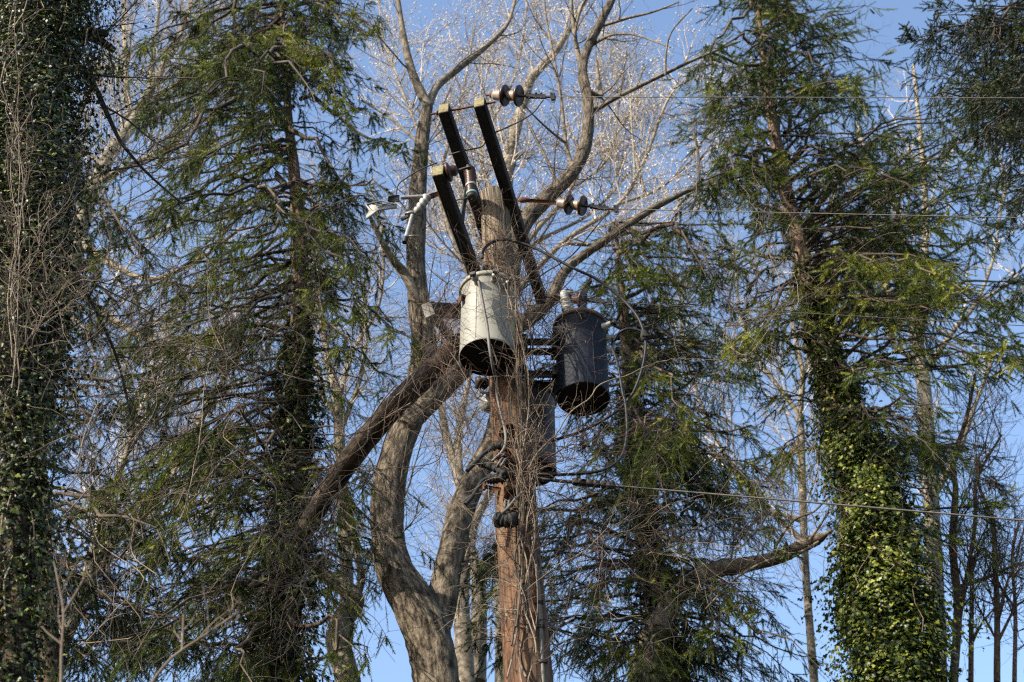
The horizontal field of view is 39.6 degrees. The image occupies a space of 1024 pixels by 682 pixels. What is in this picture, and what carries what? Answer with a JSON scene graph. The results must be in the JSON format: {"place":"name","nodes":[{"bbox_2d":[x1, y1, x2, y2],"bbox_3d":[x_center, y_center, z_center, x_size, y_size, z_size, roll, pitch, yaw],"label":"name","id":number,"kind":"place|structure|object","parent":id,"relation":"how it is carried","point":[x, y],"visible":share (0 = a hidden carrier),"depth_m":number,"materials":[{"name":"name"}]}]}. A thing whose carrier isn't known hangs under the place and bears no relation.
{"place":"outdoors","nodes":[
{"label":"outdoors","id":0,"kind":"place"},
{"bbox_2d":[0,0,1023,681],"label":"sky","id":1,"kind":"structure","parent":0,"point":[383,668],"materials":[{"name":"blue"}]},
{"bbox_3d":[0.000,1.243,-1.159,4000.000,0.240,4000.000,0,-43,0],"label":"ground","id":2,"kind":"structure","parent":0,"visible":0},
{"bbox_2d":[41,527,121,681],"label":"shrub","id":3,"kind":"object","parent":2,"relation":"on","point":[64,610],"visible":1,"depth_m":6.07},
{"bbox_2d":[0,0,240,681],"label":"ivy clad tree","id":4,"kind":"object","parent":2,"relation":"on","point":[20,517],"visible":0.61,"depth_m":10.67,"materials":[{"name":"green plant"}]},
{"bbox_2d":[0,0,167,681],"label":"ivy","id":5,"kind":"object","parent":4,"relation":"attached to","point":[70,21],"visible":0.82,"depth_m":10.71,"materials":[{"name":"green plant"}]},
{"bbox_2d":[0,2,217,501],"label":"bare vine","id":6,"kind":"object","parent":4,"relation":"attached to","point":[80,453],"visible":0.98,"depth_m":9.81,"materials":[{"name":"brown plant"}]},
{"bbox_2d":[33,133,261,681],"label":"spruce tree","id":7,"kind":"object","parent":2,"relation":"on","point":[89,589],"visible":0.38,"depth_m":15.00,"materials":[{"name":"green plant"}]},
{"bbox_2d":[44,0,306,394],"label":"bare tree","id":8,"kind":"object","parent":2,"relation":"on","point":[124,127],"visible":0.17,"depth_m":26.43,"materials":[{"name":"brown plant"}]},
{"bbox_2d":[151,582,252,681],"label":"shrub","id":9,"kind":"object","parent":2,"relation":"on","point":[208,631],"visible":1,"depth_m":6.19,"materials":[{"name":"brown plant"}]},
{"bbox_2d":[48,259,372,651],"bbox_3d":[-4.463,5.496,16.589,4.926,18.117,3.883,0,-43,0],"label":"bare tree","id":10,"kind":"object","parent":2,"relation":"on","point":[176,468],"visible":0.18,"depth_m":20.38,"materials":[{"name":"brown plant"}]},
{"bbox_2d":[48,0,453,681],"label":"spruce tree","id":11,"kind":"object","parent":2,"relation":"on","point":[272,62],"visible":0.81,"depth_m":17.32,"materials":[{"name":"green plant"}]},
{"bbox_2d":[34,77,466,681],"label":"bare vine","id":12,"kind":"object","parent":11,"relation":"attached to","point":[232,389],"visible":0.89,"depth_m":12.46,"materials":[{"name":"brown plant"}]},
{"bbox_2d":[228,313,333,681],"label":"ivy","id":13,"kind":"object","parent":11,"relation":"attached to","point":[311,399],"visible":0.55,"depth_m":16.34,"materials":[{"name":"green plant"}]},
{"bbox_2d":[236,110,456,641],"bbox_3d":[-2.894,4.690,19.300,4.239,22.983,2.986,0,-43,0],"label":"bare tree","id":14,"kind":"object","parent":2,"relation":"on","point":[360,337],"visible":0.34,"depth_m":23.50,"materials":[{"name":"brown plant"}]},
{"bbox_2d":[237,333,459,681],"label":"leaning log","id":15,"kind":"object","parent":2,"relation":"on","point":[352,460],"visible":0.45,"depth_m":14.35,"materials":[{"name":"brown wood"}]},
{"bbox_2d":[302,415,439,681],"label":"bare tree","id":16,"kind":"object","parent":2,"relation":"on","point":[359,586],"visible":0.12,"depth_m":17.26,"materials":[{"name":"brown plant"}]},
{"bbox_2d":[382,274,546,681],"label":"bare tree","id":17,"kind":"object","parent":2,"relation":"on","point":[467,669],"visible":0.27,"depth_m":24.40,"materials":[{"name":"brown plant"}]},
{"bbox_2d":[431,97,553,681],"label":"utility pole","id":18,"kind":"object","parent":2,"relation":"on","point":[541,671],"visible":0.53,"depth_m":11.59,"materials":[{"name":"brown wood"}]},
{"bbox_2d":[135,375,560,681],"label":"bare vine","id":19,"kind":"object","parent":18,"relation":"attached to","point":[331,498],"visible":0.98,"depth_m":10.83,"materials":[{"name":"brown plant"}]},
{"bbox_2d":[366,192,438,243],"bbox_3d":[-0.911,-1.048,12.032,0.675,0.658,0.084,-2,-43,3],"label":"fuse cutout","id":20,"kind":"object","parent":18,"relation":"attached to","point":[424,200],"visible":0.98,"depth_m":12.12,"materials":[{"name":"ceramic"}]},
{"bbox_2d":[395,162,437,194],"bbox_3d":[-0.832,-1.413,12.393,0.353,0.451,0.012,0,-43,0],"label":"jumper wire","id":21,"kind":"object","parent":20,"relation":"attached to","point":[411,175],"visible":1,"depth_m":12.43,"materials":[{"name":"black metal"}]},
{"bbox_2d":[421,301,460,318],"bbox_3d":[-0.584,-0.268,12.514,0.108,0.508,0.598,-22,-47,22],"label":"timber stub","id":22,"kind":"object","parent":18,"relation":"attached to","point":[424,306],"visible":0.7,"depth_m":12.29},
{"bbox_2d":[354,222,530,503],"bbox_3d":[-0.528,0.240,11.404,1.459,2.337,1.310,10,-44,-11],"label":"bare vine","id":23,"kind":"object","parent":18,"relation":"attached to","point":[435,400],"visible":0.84,"depth_m":11.45,"materials":[{"name":"brown plant"}]},
{"bbox_2d":[444,162,471,181],"bbox_3d":[-0.460,-1.405,11.834,0.254,0.174,0.171,0,-43,0],"label":"pin insulator","id":24,"kind":"object","parent":18,"relation":"attached to","point":[451,171],"visible":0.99,"depth_m":11.79,"materials":[{"name":"brown ceramic"}]},
{"bbox_2d":[461,165,477,223],"bbox_3d":[-0.388,-1.285,12.369,0.209,0.630,0.104,-30,-51,28],"label":"surge arrester","id":25,"kind":"object","parent":18,"relation":"attached to","point":[470,191],"visible":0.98,"depth_m":12.32,"materials":[{"name":"brown ceramic"}]},
{"bbox_2d":[475,376,489,393],"bbox_3d":[-0.243,0.374,11.892,0.135,0.184,0.120,8,-44,-8],"label":"spool insulator","id":26,"kind":"object","parent":18,"relation":"attached to","point":[483,385],"visible":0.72,"depth_m":11.87,"materials":[{"name":"ceramic"}]},
{"bbox_2d":[479,394,490,413],"bbox_3d":[-0.191,0.527,11.951,0.114,0.164,0.156,31,-51,-29],"label":"round cover","id":27,"kind":"object","parent":18,"relation":"attached to","point":[486,407],"visible":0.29,"depth_m":11.92,"materials":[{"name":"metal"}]},
{"bbox_2d":[458,269,517,375],"bbox_3d":[-0.199,-0.230,11.717,0.494,0.977,0.652,0,-43,0],"label":"transformer","id":28,"kind":"object","parent":18,"relation":"attached to","point":[474,323],"visible":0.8,"depth_m":11.47,"materials":[{"name":"grey paint"}]},
{"bbox_2d":[477,281,507,461],"bbox_3d":[-0.151,0.213,11.143,0.132,1.547,0.466,-12,-44,13],"label":"cable","id":29,"kind":"object","parent":28,"relation":"attached to","point":[499,454],"visible":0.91,"depth_m":11.10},
{"bbox_2d":[476,457,513,479],"bbox_3d":[-0.127,0.956,10.703,0.288,0.217,0.104,-5,-43,6],"label":"taped connector","id":30,"kind":"object","parent":29,"relation":"attached to","point":[489,466],"visible":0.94,"depth_m":10.69,"materials":[{"name":"black plastic"}]},
{"bbox_2d":[487,472,506,484],"bbox_3d":[-0.113,1.029,10.637,0.146,0.104,0.099,-8,-44,8],"label":"taped connector","id":31,"kind":"object","parent":30,"relation":"attached to","point":[493,480],"visible":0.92,"depth_m":10.61,"materials":[{"name":"black plastic"}]},
{"bbox_2d":[464,477,486,505],"bbox_3d":[-0.253,1.113,10.558,0.211,0.307,0.049,12,-44,-12],"label":"cable","id":32,"kind":"object","parent":31,"relation":"attached to","point":[470,498],"visible":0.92,"depth_m":10.53,"materials":[{"name":"black rubber"}]},
{"bbox_2d":[499,458,509,467],"bbox_3d":[-0.048,0.924,10.715,0.050,0.125,0.119,-30,-51,28],"label":"wire loop","id":33,"kind":"object","parent":30,"relation":"attached to","point":[502,463],"visible":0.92,"depth_m":10.67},
{"bbox_2d":[491,441,506,450],"bbox_3d":[-0.102,0.803,10.849,0.124,0.092,0.088,-16,-45,16],"label":"taped connector","id":34,"kind":"object","parent":29,"relation":"attached to","point":[497,445],"visible":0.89,"depth_m":10.82,"materials":[{"name":"black plastic"}]},
{"bbox_2d":[466,447,491,472],"bbox_3d":[-0.244,0.897,10.762,0.218,0.282,0.048,10,-44,-11],"label":"cable","id":35,"kind":"object","parent":34,"relation":"attached to","point":[481,456],"visible":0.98,"depth_m":10.75,"materials":[{"name":"black rubber"}]},
{"bbox_2d":[299,78,689,545],"bbox_3d":[-0.066,-0.356,11.752,3.054,4.467,1.793,0,-43,0],"label":"bare vine","id":36,"kind":"object","parent":18,"relation":"attached to","point":[531,333],"visible":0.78,"depth_m":11.52,"materials":[{"name":"brown plant"}]},
{"bbox_2d":[448,99,543,154],"bbox_3d":[-0.142,-1.924,12.660,0.862,0.607,0.085,-8,-44,8],"label":"jumper wire","id":37,"kind":"object","parent":18,"relation":"attached to","point":[499,130],"visible":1,"depth_m":12.55,"materials":[{"name":"black metal"}]},
{"bbox_2d":[496,447,513,464],"bbox_3d":[-0.049,0.900,10.944,0.139,0.141,0.103,-12,-44,12],"label":"spool insulator","id":38,"kind":"object","parent":18,"relation":"attached to","point":[504,456],"visible":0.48,"depth_m":10.92,"materials":[{"name":"ceramic"}]},
{"bbox_2d":[498,423,516,443],"bbox_3d":[-0.022,0.736,11.096,0.164,0.165,0.107,-12,-44,12],"label":"spool insulator","id":39,"kind":"object","parent":18,"relation":"attached to","point":[501,434],"visible":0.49,"depth_m":11.11,"materials":[{"name":"ceramic"}]},
{"bbox_2d":[503,489,521,509],"bbox_3d":[0.019,1.200,10.663,0.160,0.161,0.106,-14,-45,14],"label":"spool insulator","id":40,"kind":"object","parent":18,"relation":"attached to","point":[507,494],"visible":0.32,"depth_m":10.68,"materials":[{"name":"ceramic"}]},
{"bbox_2d":[374,181,653,681],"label":"bare vine","id":41,"kind":"object","parent":18,"relation":"attached to","point":[524,510],"visible":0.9,"depth_m":10.61,"materials":[{"name":"brown plant"}]},
{"bbox_2d":[519,371,524,431],"bbox_3d":[0.071,0.471,11.115,0.055,0.618,0.022,0,-43,0],"label":"cable","id":42,"kind":"object","parent":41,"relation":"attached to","point":[520,395],"visible":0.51,"depth_m":11.17,"materials":[{"name":"grey rubber"}]},
{"bbox_2d":[509,358,675,469],"bbox_3d":[0.613,0.532,10.807,1.312,0.920,0.460,0,-43,0],"label":"bare vine","id":43,"kind":"object","parent":41,"relation":"attached to","point":[554,437],"visible":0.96,"depth_m":10.76,"materials":[{"name":"brown plant"}]},
{"bbox_2d":[486,84,555,106],"bbox_3d":[0.073,-2.104,12.291,0.618,0.339,0.190,-11,-44,11],"label":"insulator string","id":44,"kind":"object","parent":18,"relation":"attached to","point":[504,95],"visible":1,"depth_m":12.30,"materials":[{"name":"ceramic"}]},
{"bbox_2d":[555,96,1023,98],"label":"power line","id":45,"kind":"object","parent":44,"relation":"attached to","point":[800,97],"visible":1,"depth_m":11.49,"materials":[{"name":"metal"}]},
{"bbox_2d":[529,378,556,485],"bbox_3d":[0.165,0.690,12.024,0.449,0.998,0.520,0,-43,0],"label":"transformer","id":46,"kind":"object","parent":18,"relation":"attached to","point":[549,434],"visible":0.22,"depth_m":11.85,"materials":[{"name":"grey paint"}]},
{"bbox_2d":[425,69,698,637],"bbox_3d":[0.389,0.155,11.903,2.394,5.377,1.770,24,-48,-24],"label":"bare vine","id":47,"kind":"object","parent":18,"relation":"attached to","point":[557,494],"visible":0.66,"depth_m":11.95,"materials":[{"name":"brown plant"}]},
{"bbox_2d":[481,238,646,441],"bbox_3d":[0.418,-0.052,11.838,1.368,1.869,0.576,0,-43,0],"label":"cable","id":48,"kind":"object","parent":18,"relation":"attached to","point":[624,301],"visible":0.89,"depth_m":11.86,"materials":[{"name":"black rubber"}]},
{"bbox_2d":[611,328,641,341],"bbox_3d":[0.926,-0.071,11.765,0.334,0.134,0.133,-29,-50,28],"label":"cable","id":49,"kind":"object","parent":48,"relation":"attached to","point":[623,330],"visible":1,"depth_m":11.70,"materials":[{"name":"grey rubber"}]},
{"bbox_2d":[640,330,648,342],"bbox_3d":[1.086,-0.041,11.656,0.072,0.120,0.070,0,-43,0],"label":"cable joint","id":50,"kind":"object","parent":48,"relation":"attached to","point":[644,334],"visible":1,"depth_m":11.62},
{"bbox_2d":[521,211,608,289],"bbox_3d":[0.469,-0.799,12.425,0.803,0.910,0.061,-7,-43,7],"label":"jumper wire","id":51,"kind":"object","parent":18,"relation":"attached to","point":[572,254],"visible":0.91,"depth_m":12.35,"materials":[{"name":"black metal"}]},
{"bbox_2d":[519,194,618,215],"bbox_3d":[0.512,-1.236,13.042,0.926,0.493,0.190,-10,-44,11],"label":"insulator string","id":52,"kind":"object","parent":18,"relation":"attached to","point":[580,205],"visible":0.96,"depth_m":13.00,"materials":[{"name":"ceramic"}]},
{"bbox_2d":[618,209,1023,217],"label":"power line","id":53,"kind":"object","parent":52,"relation":"attached to","point":[824,213],"visible":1,"depth_m":12.05,"materials":[{"name":"metal"}]},
{"bbox_2d":[519,290,619,415],"bbox_3d":[0.486,0.047,11.899,0.852,1.134,0.506,0,-43,0],"label":"transformer","id":54,"kind":"object","parent":18,"relation":"attached to","point":[565,387],"visible":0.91,"depth_m":11.65,"materials":[{"name":"grey paint"}]},
{"bbox_2d":[530,340,628,476],"bbox_3d":[0.516,0.499,11.321,0.793,1.564,0.129,3,-43,-3],"label":"cable","id":55,"kind":"object","parent":54,"relation":"hanging from","point":[626,422],"visible":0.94,"depth_m":11.01,"materials":[{"name":"black rubber"}]},
{"bbox_2d":[534,476,614,488],"bbox_3d":[0.471,1.076,10.856,0.639,0.222,0.057,-10,-44,10],"label":"wire clamp","id":56,"kind":"object","parent":18,"relation":"attached to","point":[588,483],"visible":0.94,"depth_m":10.80,"materials":[{"name":"metal"}]},
{"bbox_2d":[615,485,1023,520],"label":"power line","id":57,"kind":"object","parent":56,"relation":"attached to","point":[821,503],"visible":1,"depth_m":10.36,"materials":[{"name":"metal"}]},
{"bbox_2d":[545,289,611,307],"bbox_3d":[0.640,-0.382,13.827,0.669,0.352,0.190,-13,-44,13],"label":"insulator string","id":58,"kind":"object","parent":18,"relation":"attached to","point":[581,301],"visible":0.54,"depth_m":13.79,"materials":[{"name":"ceramic"}]},
{"bbox_2d":[615,302,1023,325],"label":"power line","id":59,"kind":"object","parent":58,"relation":"attached to","point":[825,314],"visible":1,"depth_m":12.63,"materials":[{"name":"grey metal"}]},
{"bbox_2d":[448,137,897,681],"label":"bare vine","id":60,"kind":"object","parent":18,"relation":"attached to","point":[673,526],"visible":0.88,"depth_m":11.47,"materials":[{"name":"brown plant"}]},
{"bbox_2d":[296,0,740,681],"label":"hardwood tree","id":61,"kind":"object","parent":2,"relation":"on","point":[416,602],"visible":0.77,"depth_m":17.38,"materials":[{"name":"brown plant"}]},
{"bbox_2d":[314,0,793,681],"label":"bare tree","id":62,"kind":"object","parent":2,"relation":"on","point":[608,148],"visible":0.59,"depth_m":30.17,"materials":[{"name":"grey plant"}]},
{"bbox_2d":[454,186,835,681],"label":"spruce tree","id":63,"kind":"object","parent":2,"relation":"on","point":[631,339],"visible":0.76,"depth_m":18.50,"materials":[{"name":"green plant"}]},
{"bbox_2d":[610,380,704,681],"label":"ivy","id":64,"kind":"object","parent":63,"relation":"attached to","point":[692,676],"visible":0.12,"depth_m":18.93,"materials":[{"name":"green plant"}]},
{"bbox_2d":[608,449,870,681],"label":"hardwood tree","id":65,"kind":"object","parent":2,"relation":"on","point":[815,540],"visible":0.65,"depth_m":17.82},
{"bbox_2d":[647,212,859,681],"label":"bare tree","id":66,"kind":"object","parent":2,"relation":"on","point":[803,531],"visible":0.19,"depth_m":25.54,"materials":[{"name":"brown plant"}]},
{"bbox_2d":[655,0,1023,681],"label":"spruce tree","id":67,"kind":"object","parent":2,"relation":"on","point":[873,262],"visible":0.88,"depth_m":21.03,"materials":[{"name":"green plant"}]},
{"bbox_2d":[787,252,989,681],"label":"ivy","id":68,"kind":"object","parent":67,"relation":"attached to","point":[855,622],"visible":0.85,"depth_m":17.52,"materials":[{"name":"green plant"}]},
{"bbox_2d":[792,64,1023,681],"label":"bare tree","id":69,"kind":"object","parent":2,"relation":"on","point":[928,390],"visible":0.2,"depth_m":29.81,"materials":[{"name":"brown plant"}]},
{"bbox_2d":[886,0,1023,335],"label":"spruce tree","id":70,"kind":"object","parent":2,"relation":"on","point":[998,82],"visible":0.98,"depth_m":17.40,"materials":[{"name":"green plant"}]},
{"bbox_2d":[889,316,1023,681],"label":"bare tree","id":71,"kind":"object","parent":2,"relation":"on","point":[997,603],"visible":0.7,"depth_m":19.07,"materials":[{"name":"brown wood"}]},
{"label":"wire loop","id":72,"kind":"object","parent":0,"visible":0},
{"bbox_2d":[492,511,518,528],"bbox_3d":[-0.044,1.306,10.356,0.205,0.152,0.146,0,-43,0],"label":"taped connector","id":73,"kind":"object","parent":72,"relation":"hanging from","point":[510,517],"visible":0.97,"depth_m":10.31,"materials":[{"name":"black plastic"}]},
{"bbox_2d":[500,491,521,514],"bbox_3d":[-0.004,1.186,10.415,0.196,0.253,0.044,7,-43,-7],"label":"cable","id":74,"kind":"object","parent":73,"relation":"attached to","point":[508,507],"visible":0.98,"depth_m":10.39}
]}

